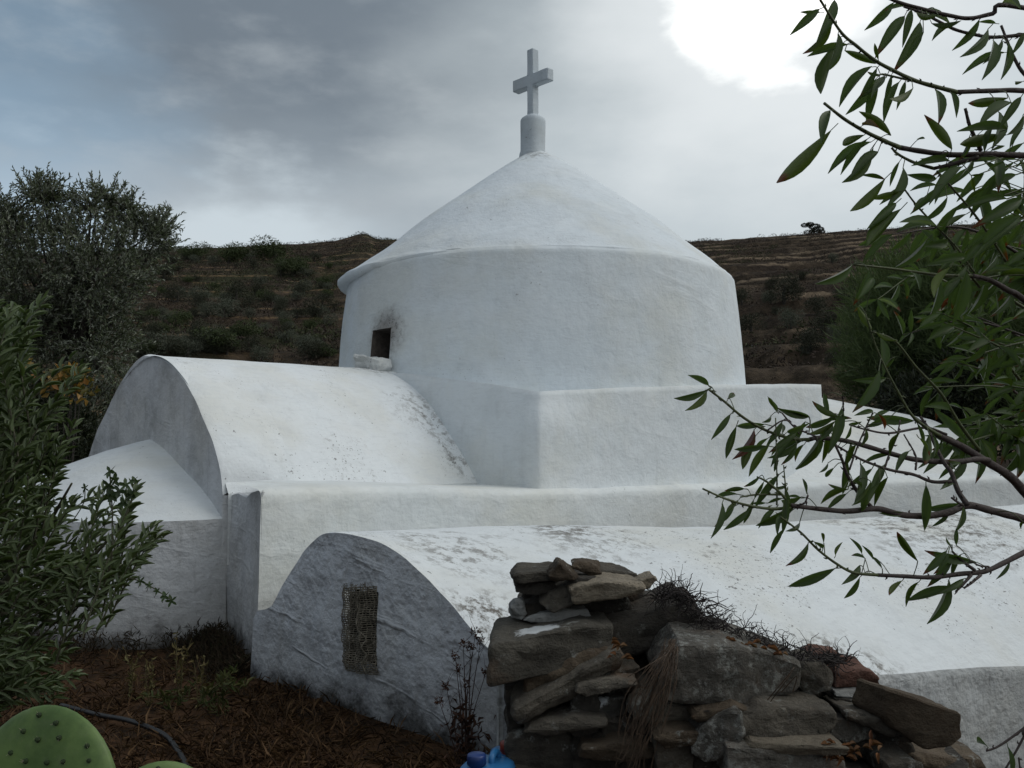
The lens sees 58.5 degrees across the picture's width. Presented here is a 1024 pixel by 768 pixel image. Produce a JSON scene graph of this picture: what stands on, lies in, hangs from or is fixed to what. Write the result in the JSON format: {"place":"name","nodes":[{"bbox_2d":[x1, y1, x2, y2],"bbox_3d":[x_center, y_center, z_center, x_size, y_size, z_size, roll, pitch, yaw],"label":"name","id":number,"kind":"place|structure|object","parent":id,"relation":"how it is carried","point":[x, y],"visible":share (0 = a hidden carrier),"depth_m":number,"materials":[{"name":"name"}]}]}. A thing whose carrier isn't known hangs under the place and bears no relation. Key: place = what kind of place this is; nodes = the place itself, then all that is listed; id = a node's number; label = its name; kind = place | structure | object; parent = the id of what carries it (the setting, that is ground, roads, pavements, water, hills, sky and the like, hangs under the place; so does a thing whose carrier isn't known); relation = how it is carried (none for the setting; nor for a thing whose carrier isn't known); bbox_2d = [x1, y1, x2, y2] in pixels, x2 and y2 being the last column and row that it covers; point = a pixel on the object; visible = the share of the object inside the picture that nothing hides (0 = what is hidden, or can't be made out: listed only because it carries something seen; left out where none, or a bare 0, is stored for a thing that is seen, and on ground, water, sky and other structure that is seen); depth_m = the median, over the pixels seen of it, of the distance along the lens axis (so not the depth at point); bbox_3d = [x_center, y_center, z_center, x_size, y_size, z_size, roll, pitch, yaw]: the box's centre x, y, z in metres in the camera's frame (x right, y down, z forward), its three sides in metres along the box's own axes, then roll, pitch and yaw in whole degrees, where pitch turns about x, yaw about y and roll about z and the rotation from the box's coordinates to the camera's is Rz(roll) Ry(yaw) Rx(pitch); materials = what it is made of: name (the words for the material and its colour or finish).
{"place":"outdoors","nodes":[
{"label":"outdoors","id":0,"kind":"place"},
{"bbox_2d":[0,642,490,767],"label":"dry grass","id":1,"kind":"structure","parent":0,"point":[290,759],"depth_m":4.37,"materials":[{"name":"plant"}]},
{"bbox_2d":[0,221,1020,767],"bbox_3d":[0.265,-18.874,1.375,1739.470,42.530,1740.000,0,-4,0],"label":"ground","id":2,"kind":"structure","parent":0,"point":[742,271],"depth_m":47.60,"materials":[{"name":"soil"}]},
{"bbox_2d":[2,355,83,485],"bbox_3d":[-5.778,0.764,9.915,2.361,2.674,2.344,0,-4,0],"label":"bush","id":3,"kind":"object","parent":2,"relation":"on","point":[32,384],"visible":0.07,"depth_m":10.05,"materials":[{"name":"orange plant"}]},
{"bbox_2d":[13,391,106,478],"bbox_3d":[-5.360,1.111,10.326,2.294,2.089,2.107,0,-4,0],"label":"bush","id":4,"kind":"object","parent":2,"relation":"on","point":[84,442],"visible":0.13,"depth_m":9.91,"materials":[{"name":"green plant"}]},
{"bbox_2d":[40,362,100,465],"bbox_3d":[-4.649,0.914,9.543,0.537,2.303,0.518,-3,-5,32],"label":"vine","id":5,"kind":"object","parent":2,"relation":"on","point":[62,375],"visible":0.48,"depth_m":9.57,"materials":[{"name":"green plant"}]},
{"bbox_2d":[0,289,172,722],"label":"olive shrub","id":6,"kind":"object","parent":2,"relation":"on","point":[61,579],"visible":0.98,"depth_m":2.68,"materials":[{"name":"green plant"}]},
{"bbox_2d":[60,466,175,626],"bbox_3d":[-1.137,0.472,2.608,0.354,0.480,0.128,-1,-4,19],"label":"wild vine","id":7,"kind":"object","parent":6,"relation":"attached to","point":[110,493],"visible":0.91,"depth_m":2.61,"materials":[{"name":"green plant"}]},
{"bbox_2d":[0,161,190,453],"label":"olive tree","id":8,"kind":"object","parent":2,"relation":"on","point":[74,315],"visible":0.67,"depth_m":10.93,"materials":[{"name":"green plant"}]},
{"bbox_2d":[0,705,192,767],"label":"prickly pear","id":9,"kind":"object","parent":2,"relation":"on","point":[49,736],"visible":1,"depth_m":1.12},
{"bbox_2d":[59,703,188,765],"bbox_3d":[-1.637,1.617,4.069,0.268,0.051,2.041,3,-5,-38],"label":"irrigation hose","id":10,"kind":"object","parent":2,"relation":"on","point":[172,743],"visible":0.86,"depth_m":4.40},
{"bbox_2d":[0,617,251,684],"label":"wall foot weeds","id":11,"kind":"object","parent":2,"relation":"on","point":[214,640],"depth_m":6.02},
{"bbox_2d":[122,647,144,699],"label":"weed","id":12,"kind":"object","parent":2,"relation":"on","point":[132,677],"visible":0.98,"depth_m":5.00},
{"bbox_2d":[128,309,152,324],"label":"hillside bush","id":13,"kind":"object","parent":2,"relation":"on","point":[142,318],"visible":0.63,"depth_m":57.28,"materials":[{"name":"green plant"}]},
{"bbox_2d":[139,657,157,705],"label":"weed","id":14,"kind":"object","parent":2,"relation":"on","point":[151,686],"visible":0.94,"depth_m":4.89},
{"bbox_2d":[136,340,163,352],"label":"hillside bush","id":15,"kind":"object","parent":2,"relation":"on","point":[151,347],"visible":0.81,"depth_m":43.77,"materials":[{"name":"green plant"}]},
{"bbox_2d":[137,319,165,338],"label":"hillside bush","id":16,"kind":"object","parent":2,"relation":"on","point":[156,328],"visible":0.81,"depth_m":49.98,"materials":[{"name":"green plant"}]},
{"bbox_2d":[137,330,179,355],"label":"hillside bush","id":17,"kind":"object","parent":2,"relation":"on","point":[157,352],"visible":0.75,"depth_m":44.09,"materials":[{"name":"green plant"}]},
{"bbox_2d":[151,263,175,280],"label":"hillside bush","id":18,"kind":"object","parent":2,"relation":"on","point":[165,274],"visible":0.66,"depth_m":101.81,"materials":[{"name":"green plant"}]},
{"bbox_2d":[135,679,201,709],"bbox_3d":[-1.796,1.641,4.802,0.370,0.182,0.121,3,-5,-33],"label":"weed","id":19,"kind":"object","parent":2,"relation":"on","point":[167,698],"visible":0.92,"depth_m":4.81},
{"bbox_2d":[158,337,187,354],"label":"hillside bush","id":20,"kind":"object","parent":2,"relation":"on","point":[179,347],"visible":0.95,"depth_m":44.24,"materials":[{"name":"green plant"}]},
{"bbox_2d":[161,281,190,301],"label":"hillside bush","id":21,"kind":"object","parent":2,"relation":"on","point":[170,294],"visible":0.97,"depth_m":73.43,"materials":[{"name":"green plant"}]},
{"bbox_2d":[160,308,193,322],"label":"hillside bush","id":22,"kind":"object","parent":2,"relation":"on","point":[184,316],"visible":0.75,"depth_m":58.98,"materials":[{"name":"green plant"}]},
{"bbox_2d":[169,632,193,703],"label":"weed","id":23,"kind":"object","parent":2,"relation":"on","point":[180,681],"visible":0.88,"depth_m":4.89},
{"bbox_2d":[175,339,203,357],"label":"hillside bush","id":24,"kind":"object","parent":2,"relation":"on","point":[190,348],"visible":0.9,"depth_m":44.67,"materials":[{"name":"green plant"}]},
{"bbox_2d":[176,241,214,260],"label":"hillside bush","id":25,"kind":"object","parent":2,"relation":"on","point":[193,250],"visible":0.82,"depth_m":139.93,"materials":[{"name":"green plant"}]},
{"bbox_2d":[188,290,206,305],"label":"hillside bush","id":26,"kind":"object","parent":2,"relation":"on","point":[199,300],"visible":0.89,"depth_m":73.15,"materials":[{"name":"green plant"}]},
{"bbox_2d":[187,655,208,709],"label":"weed","id":27,"kind":"object","parent":2,"relation":"on","point":[200,678],"visible":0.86,"depth_m":4.79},
{"bbox_2d":[187,330,208,350],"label":"hillside bush","id":28,"kind":"object","parent":2,"relation":"on","point":[193,336],"visible":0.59,"depth_m":45.51,"materials":[{"name":"green plant"}]},
{"bbox_2d":[185,286,211,299],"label":"hillside bush","id":29,"kind":"object","parent":2,"relation":"on","point":[195,291],"visible":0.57,"depth_m":80.85,"materials":[{"name":"green plant"}]},
{"bbox_2d":[195,301,217,316],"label":"hillside bush","id":30,"kind":"object","parent":2,"relation":"on","point":[206,311],"visible":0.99,"depth_m":66.23,"materials":[{"name":"green plant"}]},
{"bbox_2d":[194,329,223,353],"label":"hillside bush","id":31,"kind":"object","parent":2,"relation":"on","point":[207,350],"visible":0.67,"depth_m":45.48,"materials":[{"name":"green plant"}]},
{"bbox_2d":[199,329,227,351],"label":"hillside bush","id":32,"kind":"object","parent":2,"relation":"on","point":[213,342],"visible":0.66,"depth_m":45.49,"materials":[{"name":"green plant"}]},
{"bbox_2d":[192,326,243,353],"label":"hillside bush","id":33,"kind":"object","parent":2,"relation":"on","point":[217,331],"visible":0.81,"depth_m":45.48,"materials":[{"name":"green plant"}]},
{"bbox_2d":[208,296,242,317],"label":"hillside bush","id":34,"kind":"object","parent":2,"relation":"on","point":[224,305],"visible":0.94,"depth_m":66.80,"materials":[{"name":"green plant"}]},
{"bbox_2d":[213,335,237,354],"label":"hillside bush","id":35,"kind":"object","parent":2,"relation":"on","point":[226,346],"visible":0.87,"depth_m":45.75,"materials":[{"name":"green plant"}]},
{"bbox_2d":[197,663,255,715],"bbox_3d":[-1.477,1.589,4.679,0.251,0.283,0.214,-2,-5,28],"label":"weed","id":36,"kind":"object","parent":2,"relation":"on","point":[210,689],"visible":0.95,"depth_m":4.70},
{"bbox_2d":[212,240,249,263],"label":"hillside bush","id":37,"kind":"object","parent":2,"relation":"on","point":[229,253],"visible":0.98,"depth_m":127.19,"materials":[{"name":"green plant"}]},
{"bbox_2d":[226,279,247,298],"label":"hillside bush","id":38,"kind":"object","parent":2,"relation":"on","point":[237,288],"visible":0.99,"depth_m":83.38,"materials":[{"name":"green plant"}]},
{"bbox_2d":[227,319,263,338],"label":"hillside bush","id":39,"kind":"object","parent":2,"relation":"on","point":[245,329],"visible":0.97,"depth_m":52.12,"materials":[{"name":"green plant"}]},
{"bbox_2d":[237,334,261,352],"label":"hillside bush","id":40,"kind":"object","parent":2,"relation":"on","point":[251,343],"visible":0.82,"depth_m":47.02,"materials":[{"name":"green plant"}]},
{"bbox_2d":[243,280,265,293],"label":"hillside bush","id":41,"kind":"object","parent":2,"relation":"on","point":[255,287],"visible":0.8,"depth_m":87.53,"materials":[{"name":"green plant"}]},
{"bbox_2d":[249,344,272,361],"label":"hillside bush","id":42,"kind":"object","parent":2,"relation":"on","point":[259,351],"visible":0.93,"depth_m":46.45,"materials":[{"name":"green plant"}]},
{"bbox_2d":[249,235,294,260],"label":"hillside bush","id":43,"kind":"object","parent":2,"relation":"on","point":[268,250],"visible":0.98,"depth_m":127.52,"materials":[{"name":"green plant"}]},
{"bbox_2d":[271,302,287,314],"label":"hillside bush","id":44,"kind":"object","parent":2,"relation":"on","point":[278,308],"visible":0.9,"depth_m":67.96,"materials":[{"name":"green plant"}]},
{"bbox_2d":[274,310,294,321],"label":"hillside bush","id":45,"kind":"object","parent":2,"relation":"on","point":[284,316],"visible":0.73,"depth_m":66.27,"materials":[{"name":"green plant"}]},
{"bbox_2d":[273,321,296,336],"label":"hillside bush","id":46,"kind":"object","parent":2,"relation":"on","point":[284,327],"visible":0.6,"depth_m":53.73,"materials":[{"name":"green plant"}]},
{"bbox_2d":[274,329,297,342],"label":"hillside bush","id":47,"kind":"object","parent":2,"relation":"on","point":[283,335],"visible":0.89,"depth_m":52.20,"materials":[{"name":"green plant"}]},
{"bbox_2d":[273,254,312,275],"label":"hillside bush","id":48,"kind":"object","parent":2,"relation":"on","point":[292,264],"visible":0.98,"depth_m":108.02,"materials":[{"name":"green plant"}]},
{"bbox_2d":[289,306,305,318],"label":"hillside bush","id":49,"kind":"object","parent":2,"relation":"on","point":[296,312],"visible":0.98,"depth_m":67.46,"materials":[{"name":"green plant"}]},
{"bbox_2d":[293,281,309,293],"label":"hillside bush","id":50,"kind":"object","parent":2,"relation":"on","point":[303,288],"visible":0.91,"depth_m":87.28,"materials":[{"name":"green plant"}]},
{"bbox_2d":[295,333,324,351],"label":"hillside bush","id":51,"kind":"object","parent":2,"relation":"on","point":[305,338],"visible":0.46,"depth_m":47.03,"materials":[{"name":"green plant"}]},
{"bbox_2d":[301,316,322,330],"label":"hillside bush","id":52,"kind":"object","parent":2,"relation":"on","point":[309,323],"visible":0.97,"depth_m":61.99,"materials":[{"name":"green plant"}]},
{"bbox_2d":[298,298,326,316],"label":"hillside bush","id":53,"kind":"object","parent":2,"relation":"on","point":[309,310],"visible":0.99,"depth_m":67.40,"materials":[{"name":"green plant"}]},
{"bbox_2d":[297,339,328,358],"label":"hillside bush","id":54,"kind":"object","parent":2,"relation":"on","point":[311,348],"visible":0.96,"depth_m":45.30,"materials":[{"name":"green plant"}]},
{"bbox_2d":[303,339,330,357],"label":"hillside bush","id":55,"kind":"object","parent":2,"relation":"on","point":[318,348],"visible":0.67,"depth_m":45.50,"materials":[{"name":"green plant"}]},
{"bbox_2d":[311,302,329,317],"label":"hillside bush","id":56,"kind":"object","parent":2,"relation":"on","point":[325,310],"visible":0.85,"depth_m":67.64,"materials":[{"name":"green plant"}]},
{"bbox_2d":[314,291,333,305],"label":"hillside bush","id":57,"kind":"object","parent":2,"relation":"on","point":[323,298],"visible":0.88,"depth_m":74.22,"materials":[{"name":"green plant"}]},
{"bbox_2d":[316,274,335,283],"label":"hillside bush","id":58,"kind":"object","parent":2,"relation":"on","point":[324,279],"visible":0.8,"depth_m":94.78,"materials":[{"name":"green plant"}]},
{"bbox_2d":[317,343,339,357],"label":"hillside bush","id":59,"kind":"object","parent":2,"relation":"on","point":[331,352],"visible":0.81,"depth_m":45.55,"materials":[{"name":"green plant"}]},
{"bbox_2d":[322,313,338,325],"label":"hillside bush","id":60,"kind":"object","parent":2,"relation":"on","point":[330,319],"visible":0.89,"depth_m":67.04,"materials":[{"name":"green plant"}]},
{"bbox_2d":[326,299,343,310],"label":"hillside bush","id":61,"kind":"object","parent":2,"relation":"on","point":[334,305],"visible":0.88,"depth_m":72.65,"materials":[{"name":"green plant"}]},
{"bbox_2d":[433,615,495,767],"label":"dead plant","id":62,"kind":"object","parent":2,"relation":"on","point":[462,718],"visible":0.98,"depth_m":3.47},
{"bbox_2d":[460,748,514,767],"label":"water can","id":63,"kind":"object","parent":2,"relation":"on","point":[494,758],"visible":1,"depth_m":2.94,"materials":[{"name":"blue plastic"}]},
{"bbox_2d":[26,222,975,364],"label":"green scrub","id":64,"kind":"object","parent":2,"relation":"on","point":[208,286],"visible":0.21,"depth_m":91.58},
{"bbox_2d":[0,48,1023,662],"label":"church","id":65,"kind":"structure","parent":2,"relation":"on","point":[534,334],"depth_m":8.62,"materials":[{"name":"paint"}]},
{"bbox_2d":[25,220,1021,414],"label":"brown scrub","id":66,"kind":"object","parent":2,"relation":"on","point":[380,246],"visible":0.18,"depth_m":97.22,"materials":[{"name":"plant"}]},
{"bbox_2d":[250,504,1023,767],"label":"side chapel","id":67,"kind":"structure","parent":2,"relation":"on","point":[417,597],"depth_m":5.17,"materials":[{"name":"paint"}]},
{"bbox_2d":[341,581,378,674],"bbox_3d":[-0.680,1.284,4.865,0.397,0.540,0.433,-4,-6,45],"label":"slit window","id":68,"kind":"structure","parent":67,"relation":"in","point":[361,616],"depth_m":4.75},
{"bbox_2d":[486,569,985,767],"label":"dry stone wall","id":69,"kind":"structure","parent":2,"relation":"on","point":[559,675],"depth_m":3.02,"materials":[{"name":"stone"}]},
{"bbox_2d":[508,597,526,619],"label":"loose stone","id":70,"kind":"object","parent":69,"relation":"on","point":[516,609],"visible":1,"depth_m":3.34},
{"bbox_2d":[514,581,555,595],"bbox_3d":[0.087,0.757,3.478,0.164,0.054,0.278,0,-4,0],"label":"loose stone","id":71,"kind":"object","parent":69,"relation":"on","point":[537,588],"visible":0.61,"depth_m":3.35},
{"bbox_2d":[509,561,551,583],"bbox_3d":[0.084,0.711,3.460,0.190,0.056,0.276,0,-4,0],"label":"loose stone","id":72,"kind":"object","parent":71,"relation":"on","point":[524,572],"visible":0.72,"depth_m":3.35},
{"bbox_2d":[561,572,645,604],"bbox_3d":[0.335,0.746,3.366,0.299,0.090,0.292,0,-4,0],"label":"loose stone","id":73,"kind":"object","parent":69,"relation":"on","point":[603,586],"visible":0.77,"depth_m":3.23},
{"bbox_2d":[566,573,595,584],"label":"loose stone","id":74,"kind":"object","parent":73,"relation":"on","point":[583,577],"visible":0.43,"depth_m":3.32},
{"bbox_2d":[546,557,577,581],"bbox_3d":[0.182,0.680,3.368,0.118,0.080,0.168,0,-4,0],"label":"loose stone","id":75,"kind":"object","parent":74,"relation":"on","point":[558,569],"visible":0.99,"depth_m":3.30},
{"bbox_2d":[600,562,637,576],"bbox_3d":[0.383,0.728,3.547,0.189,0.059,0.214,0,-4,0],"label":"loose stone","id":76,"kind":"object","parent":73,"relation":"on","point":[607,567],"visible":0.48,"depth_m":3.50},
{"bbox_2d":[571,558,601,575],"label":"loose stone","id":77,"kind":"object","parent":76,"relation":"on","point":[589,567],"visible":0.96,"depth_m":3.38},
{"bbox_2d":[634,571,656,588],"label":"loose stone","id":78,"kind":"object","parent":73,"relation":"on","point":[646,578],"visible":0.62,"depth_m":3.32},
{"bbox_2d":[615,638,797,767],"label":"straw bundle","id":79,"kind":"object","parent":69,"relation":"hanging from","point":[667,660],"visible":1,"depth_m":2.86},
{"bbox_2d":[607,636,882,766],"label":"fallen leaves","id":80,"kind":"object","parent":69,"relation":"on","point":[627,656],"visible":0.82,"depth_m":2.83,"materials":[{"name":"brown plant"}]},
{"bbox_2d":[639,564,860,687],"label":"dead roots","id":81,"kind":"object","parent":69,"relation":"on","point":[681,595],"visible":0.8,"depth_m":3.23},
{"bbox_2d":[789,649,832,693],"bbox_3d":[1.040,1.018,3.238,0.148,0.120,0.251,0,-4,0],"label":"loose stone","id":82,"kind":"object","parent":69,"relation":"on","point":[820,680],"visible":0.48,"depth_m":3.13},
{"bbox_2d":[801,643,848,661],"bbox_3d":[1.167,1.030,3.450,0.162,0.091,0.225,0,-4,0],"label":"loose stone","id":83,"kind":"object","parent":69,"relation":"on","point":[821,646],"visible":0.25,"depth_m":3.42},
{"bbox_2d":[829,686,855,697],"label":"loose stone","id":84,"kind":"object","parent":69,"relation":"on","point":[845,692],"visible":0.35,"depth_m":3.20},
{"bbox_2d":[827,657,878,686],"bbox_3d":[1.227,1.050,3.351,0.184,0.086,0.284,0,-4,0],"label":"loose stone","id":85,"kind":"object","parent":69,"relation":"on","point":[862,672],"visible":0.46,"depth_m":3.23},
{"bbox_2d":[852,678,961,748],"bbox_3d":[1.303,1.087,3.034,0.335,0.185,0.178,-2,-5,25],"label":"stone block","id":86,"kind":"object","parent":69,"relation":"on","point":[923,722],"depth_m":2.95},
{"bbox_2d":[736,288,752,304],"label":"hillside bush","id":87,"kind":"object","parent":2,"relation":"on","point":[740,297],"visible":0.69,"depth_m":67.25,"materials":[{"name":"green plant"}]},
{"bbox_2d":[739,311,767,331],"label":"hillside bush","id":88,"kind":"object","parent":2,"relation":"on","point":[750,321],"visible":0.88,"depth_m":56.02,"materials":[{"name":"green plant"}]},
{"bbox_2d":[760,289,776,303],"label":"hillside bush","id":89,"kind":"object","parent":2,"relation":"on","point":[766,300],"visible":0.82,"depth_m":66.65,"materials":[{"name":"green plant"}]},
{"bbox_2d":[765,276,781,287],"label":"hillside bush","id":90,"kind":"object","parent":2,"relation":"on","point":[773,278],"visible":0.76,"depth_m":78.42,"materials":[{"name":"green plant"}]},
{"bbox_2d":[766,270,806,304],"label":"hillside bush","id":91,"kind":"object","parent":2,"relation":"on","point":[791,290],"visible":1,"depth_m":65.37,"materials":[{"name":"green plant"}]},
{"bbox_2d":[776,306,805,328],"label":"hillside bush","id":92,"kind":"object","parent":2,"relation":"on","point":[791,320],"visible":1,"depth_m":53.77,"materials":[{"name":"green plant"}]},
{"bbox_2d":[797,341,818,354],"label":"hillside bush","id":93,"kind":"object","parent":2,"relation":"on","point":[805,351],"visible":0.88,"depth_m":46.60,"materials":[{"name":"green plant"}]},
{"bbox_2d":[789,327,828,352],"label":"hillside bush","id":94,"kind":"object","parent":2,"relation":"on","point":[814,334],"visible":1,"depth_m":46.44,"materials":[{"name":"green plant"}]},
{"bbox_2d":[800,222,825,233],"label":"ridge tree","id":95,"kind":"object","parent":2,"relation":"on","point":[818,228],"visible":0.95,"depth_m":162.41,"materials":[{"name":"green plant"}]},
{"bbox_2d":[802,295,830,312],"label":"hillside bush","id":96,"kind":"object","parent":2,"relation":"on","point":[817,306],"visible":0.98,"depth_m":59.47,"materials":[{"name":"green plant"}]},
{"bbox_2d":[807,305,839,333],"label":"hillside bush","id":97,"kind":"object","parent":2,"relation":"on","point":[823,325],"visible":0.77,"depth_m":51.58,"materials":[{"name":"green plant"}]},
{"bbox_2d":[823,348,842,368],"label":"hillside bush","id":98,"kind":"object","parent":2,"relation":"on","point":[828,358],"visible":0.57,"depth_m":40.22,"materials":[{"name":"green plant"}]},
{"bbox_2d":[674,0,1023,767],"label":"almond tree","id":99,"kind":"object","parent":2,"relation":"on","point":[966,290],"visible":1,"depth_m":1.47,"materials":[{"name":"green plant"}]},
{"bbox_2d":[822,241,947,409],"bbox_3d":[7.056,-0.425,16.320,2.885,4.473,3.738,-2,-4,21],"label":"feathery bush","id":100,"kind":"object","parent":2,"relation":"on","point":[860,353],"visible":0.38,"depth_m":15.87,"materials":[{"name":"green plant"}]},
{"bbox_2d":[847,342,1021,463],"bbox_3d":[7.235,0.538,14.695,3.272,2.360,3.025,0,-4,0],"label":"bush","id":101,"kind":"object","parent":2,"relation":"on","point":[911,400],"visible":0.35,"depth_m":14.19,"materials":[{"name":"green plant"}]},
{"bbox_2d":[856,214,1023,425],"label":"feathery bush","id":102,"kind":"object","parent":2,"relation":"on","point":[924,261],"visible":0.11,"depth_m":15.07,"materials":[{"name":"green plant"}]},
{"bbox_2d":[930,238,1023,451],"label":"feathery bush","id":103,"kind":"object","parent":2,"relation":"on","point":[1019,328],"visible":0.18,"depth_m":13.80,"materials":[{"name":"green plant"}]},
{"bbox_2d":[0,0,1023,253],"label":"sky","id":104,"kind":"structure","parent":0,"point":[287,121],"materials":[{"name":"grey"}]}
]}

